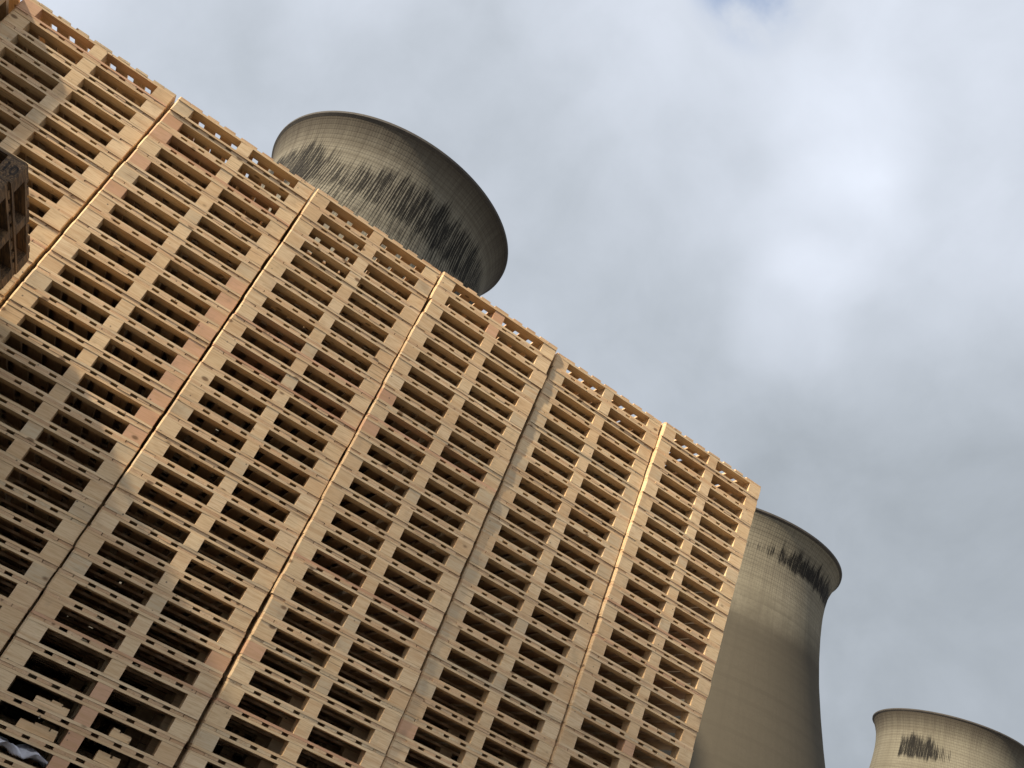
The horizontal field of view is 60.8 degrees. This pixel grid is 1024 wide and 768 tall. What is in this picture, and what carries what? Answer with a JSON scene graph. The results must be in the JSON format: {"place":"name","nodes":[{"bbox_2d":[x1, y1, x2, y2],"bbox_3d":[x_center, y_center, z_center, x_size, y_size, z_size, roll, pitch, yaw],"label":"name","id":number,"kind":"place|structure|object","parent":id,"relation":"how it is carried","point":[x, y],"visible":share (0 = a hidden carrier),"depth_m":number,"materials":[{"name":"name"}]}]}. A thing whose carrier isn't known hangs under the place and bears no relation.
{"place":"outdoors","nodes":[
{"label":"outdoors","id":0,"kind":"place"},
{"bbox_2d":[0,747,39,767],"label":"wooden pallet","id":1,"kind":"object","parent":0,"point":[8,765],"visible":0.41,"depth_m":5.32,"materials":[{"name":"brown wood"}]},
{"bbox_2d":[0,722,100,767],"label":"wooden pallet","id":2,"kind":"object","parent":1,"relation":"on","point":[54,757],"visible":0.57,"depth_m":5.07,"materials":[{"name":"brown wood"}]},
{"bbox_2d":[0,691,170,767],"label":"wooden pallet","id":3,"kind":"object","parent":2,"relation":"on","point":[69,738],"visible":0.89,"depth_m":5.16,"materials":[{"name":"brown wood"}]},
{"bbox_2d":[0,660,184,767],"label":"wooden pallet","id":4,"kind":"object","parent":3,"relation":"on","point":[151,744],"visible":0.98,"depth_m":5.27,"materials":[{"name":"brown wood"}]},
{"bbox_2d":[0,636,197,743],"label":"wooden pallet","id":5,"kind":"object","parent":4,"relation":"on","point":[19,652],"visible":0.91,"depth_m":5.35,"materials":[{"name":"brown wood"}]},
{"bbox_2d":[15,612,209,720],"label":"wooden pallet","id":6,"kind":"object","parent":5,"relation":"on","point":[114,666],"visible":0.82,"depth_m":5.43,"materials":[{"name":"brown wood"}]},
{"bbox_2d":[31,590,222,697],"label":"wooden pallet","id":7,"kind":"object","parent":6,"relation":"on","point":[126,643],"visible":0.77,"depth_m":5.53,"materials":[{"name":"brown wood"}]},
{"bbox_2d":[46,568,233,674],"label":"wooden pallet","id":8,"kind":"object","parent":7,"relation":"on","point":[66,585],"visible":0.81,"depth_m":5.61,"materials":[{"name":"brown wood"}]},
{"bbox_2d":[62,547,245,653],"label":"wooden pallet","id":9,"kind":"object","parent":8,"relation":"on","point":[80,563],"visible":0.69,"depth_m":5.68,"materials":[{"name":"brown wood"}]},
{"bbox_2d":[74,526,255,632],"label":"wooden pallet","id":10,"kind":"object","parent":9,"relation":"on","point":[165,578],"visible":0.69,"depth_m":5.75,"materials":[{"name":"brown wood"}]},
{"bbox_2d":[90,506,267,612],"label":"wooden pallet","id":11,"kind":"object","parent":10,"relation":"on","point":[178,558],"visible":0.5,"depth_m":5.81,"materials":[{"name":"brown wood"}]},
{"bbox_2d":[104,487,278,592],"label":"wooden pallet","id":12,"kind":"object","parent":11,"relation":"on","point":[120,501],"visible":0.52,"depth_m":5.87,"materials":[{"name":"brown wood"}]},
{"bbox_2d":[115,467,288,572],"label":"wooden pallet","id":13,"kind":"object","parent":12,"relation":"on","point":[132,481],"visible":0.53,"depth_m":5.94,"materials":[{"name":"brown wood"}]},
{"bbox_2d":[130,449,298,552],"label":"wooden pallet","id":14,"kind":"object","parent":13,"relation":"on","point":[214,500],"visible":0.49,"depth_m":6.01,"materials":[{"name":"brown wood"}]},
{"bbox_2d":[143,431,308,534],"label":"wooden pallet","id":15,"kind":"object","parent":14,"relation":"on","point":[161,446],"visible":0.43,"depth_m":6.09,"materials":[{"name":"brown wood"}]},
{"bbox_2d":[155,413,318,516],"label":"wooden pallet","id":16,"kind":"object","parent":15,"relation":"on","point":[170,426],"visible":0.38,"depth_m":6.15,"materials":[{"name":"brown wood"}]},
{"bbox_2d":[167,395,328,497],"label":"wooden pallet","id":17,"kind":"object","parent":16,"relation":"on","point":[250,447],"visible":0.38,"depth_m":6.21,"materials":[{"name":"brown wood"}]},
{"bbox_2d":[179,378,337,480],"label":"wooden pallet","id":18,"kind":"object","parent":17,"relation":"on","point":[260,430],"visible":0.31,"depth_m":6.28,"materials":[{"name":"brown wood"}]},
{"bbox_2d":[189,362,345,463],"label":"wooden pallet","id":19,"kind":"object","parent":18,"relation":"on","point":[270,413],"visible":0.27,"depth_m":6.35,"materials":[{"name":"brown wood"}]},
{"bbox_2d":[201,346,355,447],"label":"wooden pallet","id":20,"kind":"object","parent":19,"relation":"on","point":[217,359],"visible":0.35,"depth_m":6.42,"materials":[{"name":"brown wood"}]},
{"bbox_2d":[211,330,363,430],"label":"wooden pallet","id":21,"kind":"object","parent":20,"relation":"on","point":[287,379],"visible":0.32,"depth_m":6.49,"materials":[{"name":"brown wood"}]},
{"bbox_2d":[222,314,371,415],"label":"wooden pallet","id":22,"kind":"object","parent":21,"relation":"on","point":[297,363],"visible":0.34,"depth_m":6.55,"materials":[{"name":"brown wood"}]},
{"bbox_2d":[234,299,380,409],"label":"wooden pallet","id":23,"kind":"object","parent":22,"relation":"on","point":[307,348],"visible":0.28,"depth_m":6.63,"materials":[{"name":"brown wood"}]},
{"bbox_2d":[241,284,388,384],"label":"wooden pallet","id":24,"kind":"object","parent":23,"relation":"on","point":[317,333],"visible":0.3,"depth_m":6.69,"materials":[{"name":"brown wood"}]},
{"bbox_2d":[254,270,396,368],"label":"wooden pallet","id":25,"kind":"object","parent":24,"relation":"on","point":[380,353],"visible":0.3,"depth_m":6.76,"materials":[{"name":"brown wood"}]},
{"bbox_2d":[263,255,404,360],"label":"wooden pallet","id":26,"kind":"object","parent":25,"relation":"on","point":[275,266],"visible":0.34,"depth_m":6.83,"materials":[{"name":"brown wood"}]},
{"bbox_2d":[274,242,412,346],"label":"wooden pallet","id":27,"kind":"object","parent":26,"relation":"on","point":[343,290],"visible":0.28,"depth_m":6.90,"materials":[{"name":"brown wood"}]},
{"bbox_2d":[280,228,419,332],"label":"wooden pallet","id":28,"kind":"object","parent":27,"relation":"on","point":[354,278],"visible":0.35,"depth_m":6.96,"materials":[{"name":"brown wood"}]},
{"bbox_2d":[0,481,86,552],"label":"wooden pallet","id":29,"kind":"object","parent":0,"point":[66,528],"visible":0.57,"depth_m":5.49,"materials":[{"name":"brown wood"}]},
{"bbox_2d":[0,453,99,531],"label":"wooden pallet","id":30,"kind":"object","parent":29,"relation":"on","point":[81,508],"visible":0.52,"depth_m":5.55,"materials":[{"name":"brown wood"}]},
{"bbox_2d":[0,425,113,516],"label":"wooden pallet","id":31,"kind":"object","parent":30,"relation":"on","point":[23,451],"visible":0.53,"depth_m":5.61,"materials":[{"name":"brown wood"}]},
{"bbox_2d":[0,401,126,496],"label":"wooden pallet","id":32,"kind":"object","parent":31,"relation":"on","point":[36,431],"visible":0.56,"depth_m":5.67,"materials":[{"name":"brown wood"}]},
{"bbox_2d":[0,372,138,479],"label":"wooden pallet","id":33,"kind":"object","parent":32,"relation":"on","point":[51,412],"visible":0.53,"depth_m":5.74,"materials":[{"name":"brown wood"}]},
{"bbox_2d":[0,345,150,462],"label":"wooden pallet","id":34,"kind":"object","parent":33,"relation":"on","point":[64,393],"visible":0.44,"depth_m":5.81,"materials":[{"name":"brown wood"}]},
{"bbox_2d":[0,319,162,448],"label":"wooden pallet","id":35,"kind":"object","parent":34,"relation":"on","point":[76,374],"visible":0.45,"depth_m":5.87,"materials":[{"name":"brown wood"}]},
{"bbox_2d":[0,299,174,430],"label":"wooden pallet","id":36,"kind":"object","parent":35,"relation":"on","point":[25,321],"visible":0.38,"depth_m":5.91,"materials":[{"name":"brown wood"}]},
{"bbox_2d":[9,282,186,415],"bbox_3d":[-3.019,-0.160,6.319,1.206,0.148,1.006,33,-30,-16],"label":"wooden pallet","id":37,"kind":"object","parent":36,"relation":"on","point":[38,302],"visible":0.43,"depth_m":5.98,"materials":[{"name":"brown wood"}]},
{"bbox_2d":[24,266,197,399],"bbox_3d":[-2.966,-0.277,6.392,1.205,0.148,1.005,33,-30,-16],"label":"wooden pallet","id":38,"kind":"object","parent":37,"relation":"on","point":[54,287],"visible":0.36,"depth_m":6.05,"materials":[{"name":"brown wood"}]},
{"bbox_2d":[37,250,208,379],"bbox_3d":[-2.915,-0.395,6.465,1.207,0.148,1.005,33,-30,-16],"label":"wooden pallet","id":39,"kind":"object","parent":38,"relation":"on","point":[66,271],"visible":0.3,"depth_m":6.12,"materials":[{"name":"brown wood"}]},
{"bbox_2d":[50,234,219,361],"bbox_3d":[-2.860,-0.514,6.533,1.205,0.148,1.006,33,-30,-16],"label":"wooden pallet","id":40,"kind":"object","parent":39,"relation":"on","point":[79,255],"visible":0.34,"depth_m":6.18,"materials":[{"name":"brown wood"}]},
{"bbox_2d":[64,219,229,353],"bbox_3d":[-2.810,-0.632,6.607,1.205,0.148,1.006,33,-30,-16],"label":"wooden pallet","id":41,"kind":"object","parent":40,"relation":"on","point":[85,235],"visible":0.37,"depth_m":6.25,"materials":[{"name":"brown wood"}]},
{"bbox_2d":[77,204,240,334],"bbox_3d":[-2.758,-0.750,6.678,1.205,0.148,1.006,33,-30,-16],"label":"wooden pallet","id":42,"kind":"object","parent":41,"relation":"on","point":[104,225],"visible":0.39,"depth_m":6.32,"materials":[{"name":"brown wood"}]},
{"bbox_2d":[89,190,249,319],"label":"wooden pallet","id":43,"kind":"object","parent":42,"relation":"on","point":[115,209],"visible":0.44,"depth_m":6.39,"materials":[{"name":"brown wood"}]},
{"bbox_2d":[101,176,259,313],"bbox_3d":[-2.649,-0.985,6.821,1.207,0.148,1.005,33,-30,-16],"label":"wooden pallet","id":44,"kind":"object","parent":43,"relation":"on","point":[128,195],"visible":0.36,"depth_m":6.46,"materials":[{"name":"brown wood"}]},
{"bbox_2d":[113,161,269,290],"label":"wooden pallet","id":45,"kind":"object","parent":44,"relation":"on","point":[140,182],"visible":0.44,"depth_m":6.52,"materials":[{"name":"brown wood"}]},
{"bbox_2d":[126,148,279,286],"bbox_3d":[-2.541,-1.220,6.964,1.206,0.148,1.005,33,-30,-16],"label":"wooden pallet","id":46,"kind":"object","parent":45,"relation":"on","point":[153,168],"visible":0.41,"depth_m":6.60,"materials":[{"name":"brown wood"}]},
{"bbox_2d":[136,135,287,263],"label":"wooden pallet","id":47,"kind":"object","parent":46,"relation":"on","point":[163,154],"visible":0.34,"depth_m":6.66,"materials":[{"name":"brown wood"}]},
{"bbox_2d":[148,122,297,259],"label":"wooden pallet","id":48,"kind":"object","parent":47,"relation":"on","point":[172,140],"visible":0.35,"depth_m":6.74,"materials":[{"name":"brown wood"}]},
{"bbox_2d":[160,110,305,248],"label":"wooden pallet","id":49,"kind":"object","parent":48,"relation":"on","point":[185,129],"visible":0.34,"depth_m":6.81,"materials":[{"name":"brown wood"}]},
{"bbox_2d":[170,97,315,232],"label":"wooden pallet","id":50,"kind":"object","parent":49,"relation":"on","point":[188,111],"visible":0.33,"depth_m":6.86,"materials":[{"name":"brown wood"}]},
{"bbox_2d":[0,129,97,207],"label":"wooden pallet","id":51,"kind":"object","parent":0,"point":[82,189],"visible":0.32,"depth_m":6.16,"materials":[{"name":"brown wood"}]},
{"bbox_2d":[0,105,109,192],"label":"wooden pallet","id":52,"kind":"object","parent":51,"relation":"on","point":[30,134],"visible":0.34,"depth_m":6.22,"materials":[{"name":"brown wood"}]},
{"bbox_2d":[0,82,120,178],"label":"wooden pallet","id":53,"kind":"object","parent":52,"relation":"on","point":[43,121],"visible":0.34,"depth_m":6.27,"materials":[{"name":"brown wood"}]},
{"bbox_2d":[0,59,132,165],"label":"wooden pallet","id":54,"kind":"object","parent":53,"relation":"on","point":[55,107],"visible":0.37,"depth_m":6.33,"materials":[{"name":"brown wood"}]},
{"bbox_2d":[0,39,144,152],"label":"wooden pallet","id":55,"kind":"object","parent":54,"relation":"on","point":[69,95],"visible":0.28,"depth_m":6.39,"materials":[{"name":"brown wood"}]},
{"bbox_2d":[0,19,154,137],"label":"wooden pallet","id":56,"kind":"object","parent":55,"relation":"on","point":[20,41],"visible":0.31,"depth_m":6.44,"materials":[{"name":"brown wood"}]},
{"bbox_2d":[4,7,165,126],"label":"wooden pallet","id":57,"kind":"object","parent":56,"relation":"on","point":[88,65],"visible":0.3,"depth_m":6.50,"materials":[{"name":"brown wood"}]},
{"bbox_2d":[15,0,175,113],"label":"wooden pallet","id":58,"kind":"object","parent":57,"relation":"on","point":[46,18],"visible":0.27,"depth_m":6.57,"materials":[{"name":"brown wood"}]},
{"bbox_2d":[185,722,296,767],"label":"wooden pallet","id":59,"kind":"object","parent":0,"point":[205,738],"visible":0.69,"depth_m":5.54,"materials":[{"name":"brown wood"}]},
{"bbox_2d":[198,700,357,767],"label":"wooden pallet","id":60,"kind":"object","parent":59,"relation":"on","point":[271,740],"visible":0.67,"depth_m":5.68,"materials":[{"name":"brown wood"}]},
{"bbox_2d":[210,678,385,767],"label":"wooden pallet","id":61,"kind":"object","parent":60,"relation":"on","point":[284,719],"visible":0.65,"depth_m":5.85,"materials":[{"name":"grey wood"}]},
{"bbox_2d":[222,656,394,753],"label":"wooden pallet","id":62,"kind":"object","parent":61,"relation":"on","point":[310,704],"visible":0.66,"depth_m":5.92,"materials":[{"name":"brown wood"}]},
{"bbox_2d":[233,634,403,731],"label":"wooden pallet","id":63,"kind":"object","parent":62,"relation":"on","point":[320,682],"visible":0.69,"depth_m":5.99,"materials":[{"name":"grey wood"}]},
{"bbox_2d":[245,614,412,710],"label":"wooden pallet","id":64,"kind":"object","parent":63,"relation":"on","point":[263,627],"visible":0.54,"depth_m":6.05,"materials":[{"name":"brown wood"}]},
{"bbox_2d":[255,594,420,690],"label":"wooden pallet","id":65,"kind":"object","parent":64,"relation":"on","point":[340,641],"visible":0.46,"depth_m":6.12,"materials":[{"name":"brown wood"}]},
{"bbox_2d":[267,573,427,669],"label":"wooden pallet","id":66,"kind":"object","parent":65,"relation":"on","point":[348,620],"visible":0.48,"depth_m":6.18,"materials":[{"name":"brown wood"}]},
{"bbox_2d":[279,554,436,650],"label":"wooden pallet","id":67,"kind":"object","parent":66,"relation":"on","point":[358,601],"visible":0.52,"depth_m":6.25,"materials":[{"name":"brown wood"}]},
{"bbox_2d":[289,535,443,631],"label":"wooden pallet","id":68,"kind":"object","parent":67,"relation":"on","point":[305,548],"visible":0.5,"depth_m":6.32,"materials":[{"name":"brown wood"}]},
{"bbox_2d":[298,517,451,612],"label":"wooden pallet","id":69,"kind":"object","parent":68,"relation":"on","point":[375,563],"visible":0.41,"depth_m":6.38,"materials":[{"name":"brown wood"}]},
{"bbox_2d":[309,499,459,594],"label":"wooden pallet","id":70,"kind":"object","parent":69,"relation":"on","point":[384,545],"visible":0.46,"depth_m":6.46,"materials":[{"name":"brown wood"}]},
{"bbox_2d":[319,481,466,578],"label":"wooden pallet","id":71,"kind":"object","parent":70,"relation":"on","point":[336,495],"visible":0.33,"depth_m":6.52,"materials":[{"name":"brown wood"}]},
{"bbox_2d":[329,464,473,562],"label":"wooden pallet","id":72,"kind":"object","parent":71,"relation":"on","point":[343,476],"visible":0.27,"depth_m":6.58,"materials":[{"name":"brown wood"}]},
{"bbox_2d":[337,447,481,544],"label":"wooden pallet","id":73,"kind":"object","parent":72,"relation":"on","point":[411,494],"visible":0.32,"depth_m":6.66,"materials":[{"name":"brown wood"}]},
{"bbox_2d":[345,431,488,526],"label":"wooden pallet","id":74,"kind":"object","parent":73,"relation":"on","point":[417,476],"visible":0.34,"depth_m":6.72,"materials":[{"name":"brown wood"}]},
{"bbox_2d":[355,415,495,510],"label":"wooden pallet","id":75,"kind":"object","parent":74,"relation":"on","point":[426,460],"visible":0.33,"depth_m":6.79,"materials":[{"name":"brown wood"}]},
{"bbox_2d":[363,399,502,494],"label":"wooden pallet","id":76,"kind":"object","parent":75,"relation":"on","point":[381,412],"visible":0.34,"depth_m":6.87,"materials":[{"name":"brown wood"}]},
{"bbox_2d":[371,384,509,476],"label":"wooden pallet","id":77,"kind":"object","parent":76,"relation":"on","point":[390,397],"visible":0.32,"depth_m":6.93,"materials":[{"name":"brown wood"}]},
{"bbox_2d":[380,369,515,460],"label":"wooden pallet","id":78,"kind":"object","parent":77,"relation":"on","point":[447,413],"visible":0.34,"depth_m":7.00,"materials":[{"name":"brown wood"}]},
{"bbox_2d":[389,354,521,445],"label":"wooden pallet","id":79,"kind":"object","parent":78,"relation":"on","point":[457,399],"visible":0.33,"depth_m":7.07,"materials":[{"name":"brown wood"}]},
{"bbox_2d":[385,734,461,767],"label":"wooden pallet","id":80,"kind":"object","parent":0,"point":[402,750],"visible":0.41,"depth_m":6.09,"materials":[{"name":"brown wood"}]},
{"bbox_2d":[394,714,511,767],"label":"wooden pallet","id":81,"kind":"object","parent":80,"relation":"on","point":[439,744],"visible":0.53,"depth_m":6.23,"materials":[{"name":"grey wood"}]},
{"bbox_2d":[403,693,547,767],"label":"wooden pallet","id":82,"kind":"object","parent":81,"relation":"on","point":[447,723],"visible":0.52,"depth_m":6.37,"materials":[{"name":"brown wood"}]},
{"bbox_2d":[412,674,554,762],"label":"wooden pallet","id":83,"kind":"object","parent":82,"relation":"on","point":[452,701],"visible":0.41,"depth_m":6.46,"materials":[{"name":"brown wood"}]},
{"bbox_2d":[420,654,560,742],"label":"wooden pallet","id":84,"kind":"object","parent":83,"relation":"on","point":[491,698],"visible":0.47,"depth_m":6.53,"materials":[{"name":"brown wood"}]},
{"bbox_2d":[427,635,566,722],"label":"wooden pallet","id":85,"kind":"object","parent":84,"relation":"on","point":[447,651],"visible":0.41,"depth_m":6.58,"materials":[{"name":"brown wood"}]},
{"bbox_2d":[436,616,573,704],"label":"wooden pallet","id":86,"kind":"object","parent":85,"relation":"on","point":[451,630],"visible":0.39,"depth_m":6.66,"materials":[{"name":"brown wood"}]},
{"bbox_2d":[443,598,579,685],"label":"wooden pallet","id":87,"kind":"object","parent":86,"relation":"on","point":[511,640],"visible":0.4,"depth_m":6.73,"materials":[{"name":"brown wood"}]},
{"bbox_2d":[451,580,584,667],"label":"wooden pallet","id":88,"kind":"object","parent":87,"relation":"on","point":[522,625],"visible":0.38,"depth_m":6.80,"materials":[{"name":"brown wood"}]},
{"bbox_2d":[458,563,591,649],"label":"wooden pallet","id":89,"kind":"object","parent":88,"relation":"on","point":[527,606],"visible":0.4,"depth_m":6.87,"materials":[{"name":"brown wood"}]},
{"bbox_2d":[465,545,596,631],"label":"wooden pallet","id":90,"kind":"object","parent":89,"relation":"on","point":[533,589],"visible":0.26,"depth_m":6.93,"materials":[{"name":"brown wood"}]},
{"bbox_2d":[473,529,601,614],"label":"wooden pallet","id":91,"kind":"object","parent":90,"relation":"on","point":[538,571],"visible":0.34,"depth_m":7.00,"materials":[{"name":"grey wood"}]},
{"bbox_2d":[480,512,607,598],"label":"wooden pallet","id":92,"kind":"object","parent":91,"relation":"on","point":[493,524],"visible":0.31,"depth_m":7.07,"materials":[{"name":"brown wood"}]},
{"bbox_2d":[20,0,1023,767],"label":"sky","id":93,"kind":"structure","parent":0,"point":[789,234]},
{"bbox_2d":[531,724,645,767],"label":"wooden pallet","id":94,"kind":"object","parent":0,"point":[580,744],"visible":0.42,"depth_m":6.74,"materials":[{"name":"brown wood"}]},
{"bbox_2d":[537,705,685,767],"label":"wooden pallet","id":95,"kind":"object","parent":94,"relation":"on","point":[586,725],"visible":0.41,"depth_m":6.84,"materials":[{"name":"grey wood"}]},
{"bbox_2d":[516,687,692,767],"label":"wooden pallet","id":96,"kind":"object","parent":95,"relation":"on","point":[600,710],"visible":0.41,"depth_m":6.96,"materials":[{"name":"brown wood"}]},
{"bbox_2d":[522,668,696,749],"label":"wooden pallet","id":97,"kind":"object","parent":96,"relation":"on","point":[614,697],"visible":0.36,"depth_m":7.03,"materials":[{"name":"brown wood"}]},
{"bbox_2d":[529,651,701,731],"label":"wooden pallet","id":98,"kind":"object","parent":97,"relation":"on","point":[642,691],"visible":0.36,"depth_m":7.09,"materials":[{"name":"brown wood"}]},
{"label":"ground","id":99,"kind":"structure","parent":0,"visible":0},
{"bbox_2d":[0,277,481,767],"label":"pallet rank","id":100,"kind":"object","parent":99,"relation":"on","point":[30,692],"visible":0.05,"depth_m":6.83,"materials":[{"name":"brown wood"}]},
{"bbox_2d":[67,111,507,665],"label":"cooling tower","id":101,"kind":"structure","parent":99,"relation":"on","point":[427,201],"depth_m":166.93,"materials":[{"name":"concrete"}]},
{"bbox_2d":[654,508,841,767],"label":"cooling tower","id":102,"kind":"structure","parent":99,"relation":"on","point":[762,707],"depth_m":207.87,"materials":[{"name":"concrete"}]},
{"bbox_2d":[869,708,1023,767],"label":"cooling tower","id":103,"kind":"structure","parent":99,"relation":"on","point":[910,738],"depth_m":311.36,"materials":[{"name":"concrete"}]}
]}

